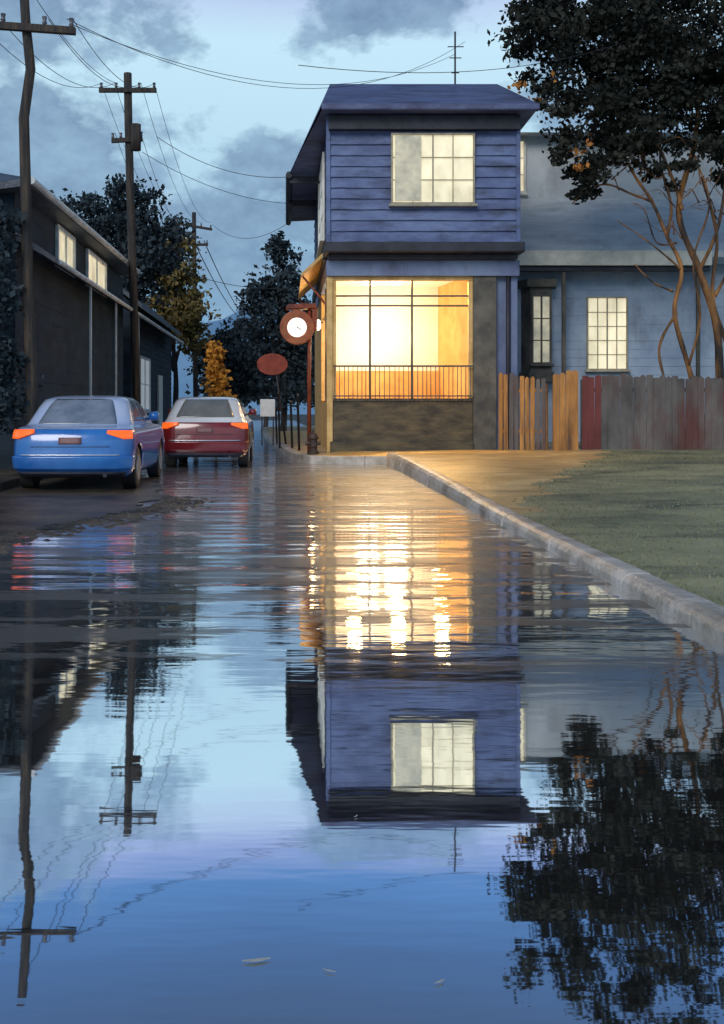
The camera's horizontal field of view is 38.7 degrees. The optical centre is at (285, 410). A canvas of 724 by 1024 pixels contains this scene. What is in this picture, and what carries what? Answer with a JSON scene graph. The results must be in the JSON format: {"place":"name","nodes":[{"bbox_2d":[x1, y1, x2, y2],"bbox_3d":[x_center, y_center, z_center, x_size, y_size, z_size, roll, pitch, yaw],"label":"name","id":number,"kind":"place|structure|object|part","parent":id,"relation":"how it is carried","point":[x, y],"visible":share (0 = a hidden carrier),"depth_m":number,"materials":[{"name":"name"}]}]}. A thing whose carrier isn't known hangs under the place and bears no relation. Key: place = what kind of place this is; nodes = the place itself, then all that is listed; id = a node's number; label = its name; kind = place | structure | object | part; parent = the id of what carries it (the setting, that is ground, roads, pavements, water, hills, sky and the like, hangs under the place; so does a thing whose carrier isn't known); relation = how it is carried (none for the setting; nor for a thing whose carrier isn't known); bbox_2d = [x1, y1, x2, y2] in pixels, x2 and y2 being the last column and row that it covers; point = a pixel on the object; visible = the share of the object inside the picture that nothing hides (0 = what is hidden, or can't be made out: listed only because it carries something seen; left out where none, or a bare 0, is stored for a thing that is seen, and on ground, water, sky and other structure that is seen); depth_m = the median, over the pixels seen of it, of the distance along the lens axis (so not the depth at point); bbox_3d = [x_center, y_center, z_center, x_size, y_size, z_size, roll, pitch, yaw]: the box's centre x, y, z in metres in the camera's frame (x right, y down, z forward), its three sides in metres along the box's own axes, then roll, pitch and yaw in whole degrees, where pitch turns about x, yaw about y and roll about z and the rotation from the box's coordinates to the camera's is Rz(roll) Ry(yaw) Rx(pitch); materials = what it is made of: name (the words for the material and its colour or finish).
{"place":"outdoors","nodes":[
{"label":"outdoors","id":0,"kind":"place"},
{"bbox_2d":[0,469,43,490],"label":"house side pavement","id":1,"kind":"structure","parent":0,"point":[9,478],"depth_m":15.52,"materials":[{"name":"grey concrete"}]},
{"bbox_2d":[0,0,75,422],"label":"utility pole","id":2,"kind":"object","parent":1,"relation":"on","point":[26,27],"visible":0.94,"depth_m":16.92,"materials":[{"name":"brown wood"}]},
{"bbox_2d":[74,25,454,84],"bbox_3d":[0.526,-7.944,22.201,0.011,3.221,13.313,0,0,37],"label":"overhead wire","id":3,"kind":"object","parent":2,"relation":"attached to","point":[247,78],"visible":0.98,"depth_m":20.41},
{"bbox_2d":[67,19,463,88],"bbox_3d":[0.601,-8.100,22.151,0.011,3.511,13.450,0,0,39],"label":"overhead wire","id":4,"kind":"object","parent":2,"relation":"attached to","point":[257,84],"visible":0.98,"depth_m":20.60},
{"bbox_2d":[0,173,183,468],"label":"dark house","id":5,"kind":"structure","parent":1,"relation":"on","point":[80,266],"depth_m":22.04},
{"bbox_2d":[55,224,75,277],"bbox_3d":[-4.670,-3.403,22.000,0.120,0.875,1.880,0,0,0],"label":"window","id":6,"kind":"structure","parent":5,"relation":"in","point":[65,243],"depth_m":21.94,"materials":[{"name":"beige glass"}]},
{"bbox_2d":[85,248,106,297],"bbox_3d":[-4.670,-3.403,25.600,0.120,0.875,2.680,0,0,0],"label":"window","id":7,"kind":"structure","parent":5,"relation":"in","point":[96,268],"depth_m":25.53,"materials":[{"name":"beige glass"}]},
{"bbox_2d":[99,72,156,404],"bbox_3d":[-4.280,-4.074,27.886,1.560,10.255,0.438,0,0,0],"label":"utility pole","id":8,"kind":"object","parent":1,"relation":"on","point":[132,139],"visible":0.94,"depth_m":27.90,"materials":[{"name":"brown wood"}]},
{"bbox_2d":[0,44,100,87],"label":"overhead wire","id":9,"kind":"object","parent":8,"relation":"attached to","point":[45,77],"visible":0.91,"depth_m":21.89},
{"bbox_2d":[0,19,113,87],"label":"overhead wire","id":10,"kind":"object","parent":8,"relation":"attached to","point":[55,72],"visible":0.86,"depth_m":21.19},
{"bbox_2d":[37,0,114,82],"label":"overhead wire","id":11,"kind":"object","parent":8,"relation":"attached to","point":[70,45],"visible":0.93,"depth_m":21.29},
{"bbox_2d":[48,18,140,87],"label":"overhead wire","id":12,"kind":"object","parent":8,"relation":"attached to","point":[87,67],"visible":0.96,"depth_m":20.30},
{"bbox_2d":[74,21,153,87],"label":"overhead wire","id":13,"kind":"object","parent":8,"relation":"attached to","point":[105,65],"visible":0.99,"depth_m":19.99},
{"bbox_2d":[105,94,164,217],"bbox_3d":[-5.144,-8.586,38.900,0.013,1.142,22.004,0,0,-1],"label":"overhead wire","id":14,"kind":"object","parent":8,"relation":"attached to","point":[123,143],"visible":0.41,"depth_m":30.90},
{"bbox_2d":[115,134,170,243],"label":"overhead wire","id":15,"kind":"object","parent":8,"relation":"attached to","point":[134,185],"visible":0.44,"depth_m":32.69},
{"bbox_2d":[114,83,176,219],"bbox_3d":[-4.754,-8.586,38.900,0.013,1.142,22.004,0,0,-1],"label":"overhead wire","id":16,"kind":"object","parent":8,"relation":"attached to","point":[138,151],"visible":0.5,"depth_m":33.63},
{"bbox_2d":[141,84,201,222],"bbox_3d":[-3.974,-8.586,38.900,0.013,1.142,22.003,0,0,0],"label":"overhead wire","id":17,"kind":"object","parent":8,"relation":"attached to","point":[163,156],"visible":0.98,"depth_m":33.08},
{"bbox_2d":[143,141,202,244],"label":"overhead wire","id":18,"kind":"object","parent":8,"relation":"attached to","point":[161,194],"visible":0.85,"depth_m":32.69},
{"bbox_2d":[155,87,206,221],"bbox_3d":[-3.584,-8.586,38.900,0.013,1.142,22.002,0,0,0],"label":"overhead wire","id":19,"kind":"object","parent":8,"relation":"attached to","point":[173,151],"visible":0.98,"depth_m":32.89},
{"bbox_2d":[123,288,180,426],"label":"dark house","id":20,"kind":"structure","parent":1,"relation":"on","point":[155,351],"depth_m":37.16,"materials":[{"name":"black wood"}]},
{"bbox_2d":[139,355,150,412],"bbox_3d":[-4.810,-0.873,35.400,0.120,1.935,2.680,0,0,0],"label":"window","id":21,"kind":"structure","parent":20,"relation":"in","point":[145,363],"depth_m":35.40,"materials":[{"name":"white glass"}]},
{"bbox_2d":[157,375,162,426],"bbox_3d":[-4.830,-0.200,39.600,0.060,2.300,1.200,0,0,0],"label":"door","id":22,"kind":"structure","parent":20,"relation":"in","point":[159,378],"depth_m":39.47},
{"bbox_2d":[176,212,211,396],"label":"utility pole","id":23,"kind":"object","parent":1,"relation":"on","point":[195,378],"visible":0.52,"depth_m":49.90,"materials":[{"name":"brown wood"}]},
{"bbox_2d":[196,247,239,317],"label":"overhead wire","id":24,"kind":"object","parent":23,"relation":"attached to","point":[214,281],"visible":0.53,"depth_m":59.78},
{"bbox_2d":[204,241,243,315],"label":"overhead wire","id":25,"kind":"object","parent":23,"relation":"attached to","point":[219,275],"visible":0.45,"depth_m":57.97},
{"bbox_2d":[212,224,285,238],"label":"overhead wire","id":26,"kind":"object","parent":23,"relation":"attached to","point":[249,238],"visible":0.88,"depth_m":40.88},
{"bbox_2d":[0,475,170,533],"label":"gravel verge","id":27,"kind":"structure","parent":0,"point":[47,502],"depth_m":13.03,"materials":[{"name":"grey gravel"}]},
{"bbox_2d":[0,199,43,434],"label":"garden tree","id":28,"kind":"object","parent":27,"relation":"on","point":[11,356],"visible":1,"depth_m":16.85,"materials":[{"name":"green plant"}]},
{"bbox_2d":[11,395,164,487],"bbox_3d":[-3.030,0.458,16.574,1.933,1.385,4.421,0,0,0],"label":"parked car","id":29,"kind":"object","parent":27,"relation":"on","point":[88,436],"visible":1,"depth_m":14.62,"materials":[{"name":"blue metal"}]},
{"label":"rear window","id":30,"kind":"part","parent":29,"relation":"part of","materials":[{"name":"grey glass"}]},
{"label":"side window","id":31,"kind":"part","parent":29,"relation":"part of","materials":[{"name":"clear glass"}]},
{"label":"side window","id":32,"kind":"part","parent":29,"relation":"part of","materials":[{"name":"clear glass"}]},
{"bbox_2d":[49,172,201,306],"bbox_3d":[-6.950,-3.872,37.962,7.617,10.058,4.274,0,0,0],"label":"broadleaf tree","id":33,"kind":"object","parent":27,"relation":"on","point":[154,255],"visible":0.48,"depth_m":37.50,"materials":[{"name":"green plant"}]},
{"bbox_2d":[141,236,221,406],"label":"olive tree","id":34,"kind":"object","parent":27,"relation":"on","point":[183,312],"visible":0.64,"depth_m":45.72,"materials":[{"name":"green plant"}]},
{"bbox_2d":[171,303,314,414],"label":"hills","id":35,"kind":"structure","parent":0,"point":[183,362],"depth_m":325.68,"materials":[{"name":"blue"}]},
{"bbox_2d":[249,414,314,425],"bbox_3d":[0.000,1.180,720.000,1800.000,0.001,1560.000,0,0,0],"label":"ground","id":36,"kind":"structure","parent":0,"point":[303,419],"depth_m":151.80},
{"bbox_2d":[0,420,723,1023],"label":"flooded road","id":37,"kind":"structure","parent":0,"point":[386,744],"depth_m":3.27,"materials":[{"name":"liquid"}]},
{"bbox_2d":[0,496,214,552],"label":"gravel","id":38,"kind":"structure","parent":37,"relation":"on","point":[176,502],"depth_m":10.57,"materials":[{"name":"grey gravel"}]},
{"bbox_2d":[162,397,256,465],"bbox_3d":[-1.600,0.430,22.332,1.944,1.440,4.138,0,0,0],"label":"parked car","id":39,"kind":"object","parent":37,"relation":"on","point":[207,426],"visible":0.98,"depth_m":20.41,"materials":[{"name":"red metal"}]},
{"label":"rear window","id":40,"kind":"part","parent":39,"relation":"part of","materials":[{"name":"grey glass"}]},
{"bbox_2d":[199,340,237,397],"bbox_3d":[-2.340,-0.665,35.958,1.358,3.644,1.075,0,0,0],"label":"golden shrub","id":41,"kind":"object","parent":37,"relation":"on","point":[215,354],"visible":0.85,"depth_m":35.84,"materials":[{"name":"orange plant"}]},
{"bbox_2d":[183,315,275,403],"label":"street tree","id":42,"kind":"object","parent":37,"relation":"on","point":[228,338],"visible":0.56,"depth_m":51.60,"materials":[{"name":"green plant"}]},
{"bbox_2d":[185,334,314,427],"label":"street tree","id":43,"kind":"object","parent":37,"relation":"on","point":[295,381],"visible":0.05,"depth_m":61.44,"materials":[{"name":"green plant"}]},
{"bbox_2d":[242,957,270,961],"bbox_3d":[-0.060,1.146,2.139,0.060,0.001,0.013,0,0,-11],"label":"fallen leaf","id":44,"kind":"object","parent":37,"relation":"on","point":[255,960],"visible":1,"depth_m":2.14,"materials":[{"name":"grey plant"}]},
{"bbox_2d":[263,428,386,463],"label":"corner kerb","id":45,"kind":"structure","parent":37,"relation":"on","point":[290,452],"depth_m":22.05,"materials":[{"name":"concrete"}]},
{"bbox_2d":[275,407,277,444],"bbox_3d":[-0.279,0.461,31.004,0.106,1.141,0.085,0,0,-22],"label":"bollard","id":46,"kind":"object","parent":45,"relation":"on","point":[276,425],"visible":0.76,"depth_m":30.98,"materials":[{"name":"black metal"}]},
{"bbox_2d":[277,392,280,447],"bbox_3d":[-0.179,0.260,27.996,0.106,1.541,0.085,0,0,22],"label":"bollard","id":47,"kind":"object","parent":45,"relation":"on","point":[278,403],"visible":1,"depth_m":27.98,"materials":[{"name":"black metal"}]},
{"bbox_2d":[386,452,723,644],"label":"kerb","id":48,"kind":"structure","parent":37,"relation":"on","point":[698,613],"depth_m":7.43,"materials":[{"name":"concrete"}]},
{"bbox_2d":[0,0,723,322],"label":"sky","id":49,"kind":"structure","parent":0,"point":[246,128],"materials":[{"name":"blue"}]},
{"bbox_2d":[264,426,609,514],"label":"pavement","id":50,"kind":"structure","parent":0,"point":[503,477],"depth_m":17.33,"materials":[{"name":"concrete"}]},
{"bbox_2d":[260,399,274,445],"bbox_3d":[-0.500,0.340,29.000,0.420,1.320,0.080,0,0,0],"label":"notice sign","id":51,"kind":"object","parent":50,"relation":"on","point":[267,407],"visible":1,"depth_m":28.96,"materials":[{"name":"white metal"}]},
{"bbox_2d":[257,351,287,443],"bbox_3d":[-0.380,-0.375,29.980,0.897,2.758,0.100,0,0,0],"label":"street sign","id":52,"kind":"object","parent":50,"relation":"on","point":[273,363],"visible":0.94,"depth_m":29.93,"materials":[{"name":"red metal"}]},
{"bbox_2d":[234,231,314,430],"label":"street tree","id":53,"kind":"object","parent":50,"relation":"on","point":[276,247],"visible":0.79,"depth_m":45.66,"materials":[{"name":"green plant"}]},
{"bbox_2d":[289,400,292,447],"bbox_3d":[0.151,0.386,26.496,0.106,1.291,0.085,0,0,22],"label":"bollard","id":54,"kind":"object","parent":50,"relation":"on","point":[291,422],"visible":0.84,"depth_m":26.48,"materials":[{"name":"black metal"}]},
{"bbox_2d":[296,394,299,450],"bbox_3d":[0.311,0.310,25.004,0.106,1.441,0.085,0,0,-22],"label":"bollard","id":55,"kind":"object","parent":50,"relation":"on","point":[298,419],"visible":0.84,"depth_m":24.98,"materials":[{"name":"black metal"}]},
{"bbox_2d":[280,303,316,450],"bbox_3d":[0.305,-0.770,23.925,0.870,3.440,0.310,0,0,0],"label":"clock sign","id":56,"kind":"object","parent":50,"relation":"on","point":[298,326],"visible":1,"depth_m":23.80,"materials":[{"name":"brown metal"}]},
{"bbox_2d":[305,430,320,454],"bbox_3d":[0.620,0.710,22.838,0.340,0.540,0.277,0,0,0],"label":"fire hydrant","id":57,"kind":"object","parent":50,"relation":"on","point":[313,442],"visible":0.98,"depth_m":22.78,"materials":[{"name":"metal"}]},
{"bbox_2d":[286,31,539,451],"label":"corner house","id":58,"kind":"structure","parent":50,"relation":"on","point":[406,198],"depth_m":22.92,"materials":[{"name":"paint"}]},
{"bbox_2d":[142,152,285,203],"bbox_3d":[-1.876,-6.546,29.000,4.520,1.022,0.015,0,0,-26],"label":"overhead wire","id":59,"kind":"object","parent":58,"relation":"attached to","point":[208,185],"visible":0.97,"depth_m":28.83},
{"bbox_2d":[156,136,284,177],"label":"overhead wire","id":60,"kind":"object","parent":58,"relation":"attached to","point":[220,168],"visible":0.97,"depth_m":27.45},
{"bbox_2d":[184,271,293,288],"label":"overhead wire","id":61,"kind":"object","parent":58,"relation":"attached to","point":[244,286],"visible":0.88,"depth_m":34.80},
{"bbox_2d":[316,152,324,258],"bbox_3d":[0.865,-5.022,25.700,0.110,2.095,3.340,0,0,0],"label":"window","id":62,"kind":"structure","parent":58,"relation":"in","point":[321,187],"depth_m":25.06,"materials":[{"name":"white glass"}]},
{"bbox_2d":[323,289,325,401],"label":"side shop window","id":63,"kind":"structure","parent":58,"relation":"in","point":[324,319],"depth_m":25.38,"materials":[{"name":"glass"}]},
{"bbox_2d":[333,277,472,400],"bbox_3d":[2.630,-1.605,23.025,3.140,2.790,0.150,0,0,0],"label":"shop window","id":64,"kind":"structure","parent":58,"relation":"in","point":[470,279],"depth_m":22.98,"materials":[{"name":"glass"}]},
{"bbox_2d":[389,133,477,206],"bbox_3d":[3.240,-5.282,22.500,1.940,1.615,0.120,0,0,0],"label":"window","id":65,"kind":"structure","parent":58,"relation":"in","point":[447,159],"depth_m":22.55,"materials":[{"name":"beige glass"}]},
{"bbox_2d":[298,38,633,72],"bbox_3d":[4.601,-7.149,19.800,12.169,3.811,0.011,0,0,-44],"label":"overhead wire","id":66,"kind":"object","parent":58,"relation":"attached to","point":[450,72],"visible":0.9,"depth_m":17.96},
{"bbox_2d":[499,372,547,449],"bbox_3d":[5.287,0.093,22.819,1.065,1.914,0.183,0,0,28],"label":"lit fence","id":67,"kind":"object","parent":50,"relation":"on","point":[529,431],"visible":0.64,"depth_m":22.74,"materials":[{"name":"brown wood"}]},
{"bbox_2d":[552,370,577,449],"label":"wooden gate","id":68,"kind":"structure","parent":50,"relation":"on","point":[565,400],"depth_m":22.07,"materials":[{"name":"brown wood"}]},
{"bbox_2d":[513,442,723,606],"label":"lawn","id":69,"kind":"structure","parent":0,"point":[710,541],"depth_m":10.51,"materials":[{"name":"green plant"}]},
{"bbox_2d":[487,0,723,429],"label":"broadleaf tree","id":70,"kind":"object","parent":69,"relation":"on","point":[666,46],"visible":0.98,"depth_m":23.31,"materials":[{"name":"green plant"}]},
{"bbox_2d":[517,132,723,442],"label":"side house","id":71,"kind":"structure","parent":69,"relation":"on","point":[593,300],"depth_m":26.99,"materials":[{"name":"paint"}]},
{"bbox_2d":[521,139,527,195],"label":"window","id":72,"kind":"structure","parent":71,"relation":"in","point":[523,141],"depth_m":29.95,"materials":[{"name":"beige glass"}]},
{"bbox_2d":[529,294,553,365],"bbox_3d":[6.630,-2.073,26.530,0.620,1.855,0.120,0,0,0],"label":"window","id":73,"kind":"structure","parent":71,"relation":"in","point":[541,304],"depth_m":26.58,"materials":[{"name":"glass"}]},
{"bbox_2d":[585,297,630,371],"bbox_3d":[8.450,-1.997,26.910,1.170,1.975,0.120,0,0,0],"label":"window","id":74,"kind":"structure","parent":71,"relation":"in","point":[606,317],"depth_m":26.96,"materials":[{"name":"white glass"}]},
{"bbox_2d":[580,373,723,449],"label":"picket fence","id":75,"kind":"object","parent":69,"relation":"on","point":[624,411],"visible":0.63,"depth_m":21.90,"materials":[{"name":"grey wood"}]}
]}

